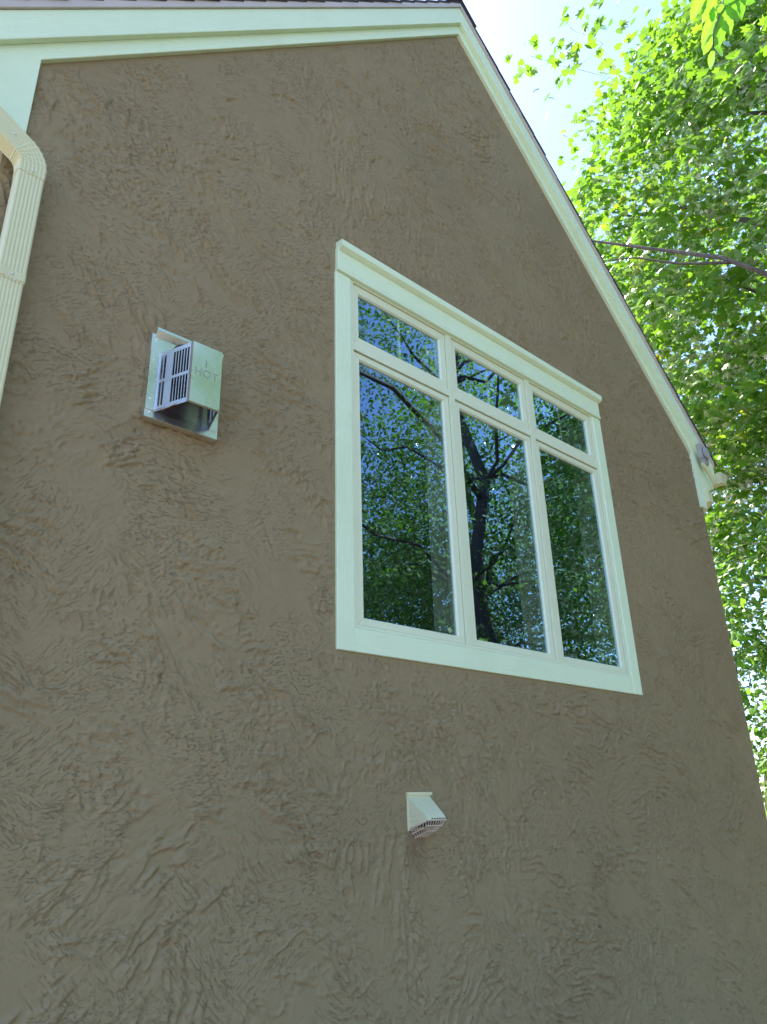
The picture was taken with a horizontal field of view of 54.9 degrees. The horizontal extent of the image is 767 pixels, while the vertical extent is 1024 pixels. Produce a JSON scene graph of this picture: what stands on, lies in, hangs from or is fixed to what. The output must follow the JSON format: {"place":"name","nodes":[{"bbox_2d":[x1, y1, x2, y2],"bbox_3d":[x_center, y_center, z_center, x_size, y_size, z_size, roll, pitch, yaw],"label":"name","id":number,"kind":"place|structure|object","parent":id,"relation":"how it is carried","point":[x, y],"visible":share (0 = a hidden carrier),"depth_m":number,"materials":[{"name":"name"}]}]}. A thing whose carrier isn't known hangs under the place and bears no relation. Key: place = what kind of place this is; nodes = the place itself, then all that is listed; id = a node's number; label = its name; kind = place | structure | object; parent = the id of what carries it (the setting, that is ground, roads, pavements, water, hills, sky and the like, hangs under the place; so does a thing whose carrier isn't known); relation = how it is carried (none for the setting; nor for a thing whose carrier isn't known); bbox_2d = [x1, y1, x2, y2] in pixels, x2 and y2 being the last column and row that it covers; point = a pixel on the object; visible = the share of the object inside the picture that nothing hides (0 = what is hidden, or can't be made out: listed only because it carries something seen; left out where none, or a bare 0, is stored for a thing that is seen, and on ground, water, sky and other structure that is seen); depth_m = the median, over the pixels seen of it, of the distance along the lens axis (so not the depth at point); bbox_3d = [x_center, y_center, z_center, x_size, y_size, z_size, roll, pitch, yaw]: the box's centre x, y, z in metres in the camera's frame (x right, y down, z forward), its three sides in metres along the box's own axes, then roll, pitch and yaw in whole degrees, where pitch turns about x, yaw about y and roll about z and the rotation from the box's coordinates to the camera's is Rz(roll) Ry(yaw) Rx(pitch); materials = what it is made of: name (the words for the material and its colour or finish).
{"place":"outdoors","nodes":[
{"label":"outdoors","id":0,"kind":"place"},
{"bbox_2d":[0,0,766,1023],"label":"house","id":1,"kind":"structure","parent":0,"point":[424,510],"depth_m":2.97,"materials":[{"name":"paint"}]},
{"bbox_2d":[0,106,46,404],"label":"downspout","id":2,"kind":"object","parent":1,"relation":"attached to","point":[20,150],"visible":1,"depth_m":2.26,"materials":[{"name":"beige metal"}]},
{"bbox_2d":[139,327,223,442],"bbox_3d":[-0.663,-0.461,2.552,0.273,0.348,0.160,18,-29,-39],"label":"fireplace vent","id":3,"kind":"object","parent":1,"relation":"attached to","point":[181,387],"visible":1,"depth_m":2.51,"materials":[{"name":"metal"}]},
{"bbox_2d":[406,792,445,837],"bbox_3d":[0.167,1.122,2.738,0.132,0.159,0.100,18,-29,-39],"label":"dryer vent","id":4,"kind":"object","parent":1,"relation":"attached to","point":[424,811],"visible":1,"depth_m":2.72,"materials":[{"name":"plastic"}]},
{"bbox_2d":[334,239,642,694],"bbox_3d":[0.570,-0.106,3.823,2.191,1.918,0.198,18,-29,-39],"label":"window","id":5,"kind":"structure","parent":1,"relation":"in","point":[543,426],"depth_m":3.81,"materials":[{"name":"paint"}]},
{"bbox_2d":[695,443,715,485],"bbox_3d":[2.482,-0.360,5.661,0.188,0.305,0.059,18,-29,-39],"label":"junction box","id":6,"kind":"object","parent":1,"relation":"attached to","point":[703,454],"visible":1,"depth_m":5.64,"materials":[{"name":"grey plastic"}]},
{"bbox_2d":[703,488,713,514],"bbox_3d":[2.519,1.557,5.074,0.186,3.754,0.319,-14,-25,28],"label":"downspout","id":7,"kind":"object","parent":1,"relation":"attached to","point":[709,499],"visible":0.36,"depth_m":5.58,"materials":[{"name":"beige metal"}]},
{"bbox_2d":[713,472,726,488],"bbox_3d":[0.603,0.640,7.821,0.112,0.092,6.096,18,-29,-39],"label":"gutter","id":8,"kind":"object","parent":1,"relation":"attached to","point":[721,478],"visible":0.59,"depth_m":5.75,"materials":[{"name":"beige metal"}]},
{"bbox_2d":[436,0,766,803],"label":"sky","id":9,"kind":"structure","parent":0,"point":[503,26],"materials":[{"name":"white"}]},
{"label":"ground","id":10,"kind":"structure","parent":0,"visible":0},
{"bbox_2d":[503,0,766,661],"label":"maple tree","id":11,"kind":"object","parent":10,"relation":"on","point":[731,83],"visible":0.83,"depth_m":10.07,"materials":[{"name":"green plant"}]},
{"bbox_2d":[581,200,766,663],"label":"maple tree","id":12,"kind":"object","parent":10,"relation":"on","point":[652,293],"visible":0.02,"depth_m":16.74,"materials":[{"name":"green plant"}]},
{"bbox_2d":[690,0,754,68],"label":"beech tree","id":13,"kind":"object","parent":10,"relation":"on","point":[718,24],"visible":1,"depth_m":2.25,"materials":[{"name":"green plant"}]},
{"bbox_2d":[706,494,766,802],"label":"sapling","id":14,"kind":"object","parent":10,"relation":"on","point":[742,568],"visible":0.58,"depth_m":8.44,"materials":[{"name":"green plant"}]},
{"bbox_2d":[722,566,766,810],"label":"leafy shrub","id":15,"kind":"object","parent":10,"relation":"on","point":[746,701],"visible":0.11,"depth_m":9.25,"materials":[{"name":"green plant"}]},
{"bbox_2d":[750,737,766,816],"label":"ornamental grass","id":16,"kind":"object","parent":10,"relation":"on","point":[762,780],"depth_m":5.86,"materials":[{"name":"green plant"}]}
]}

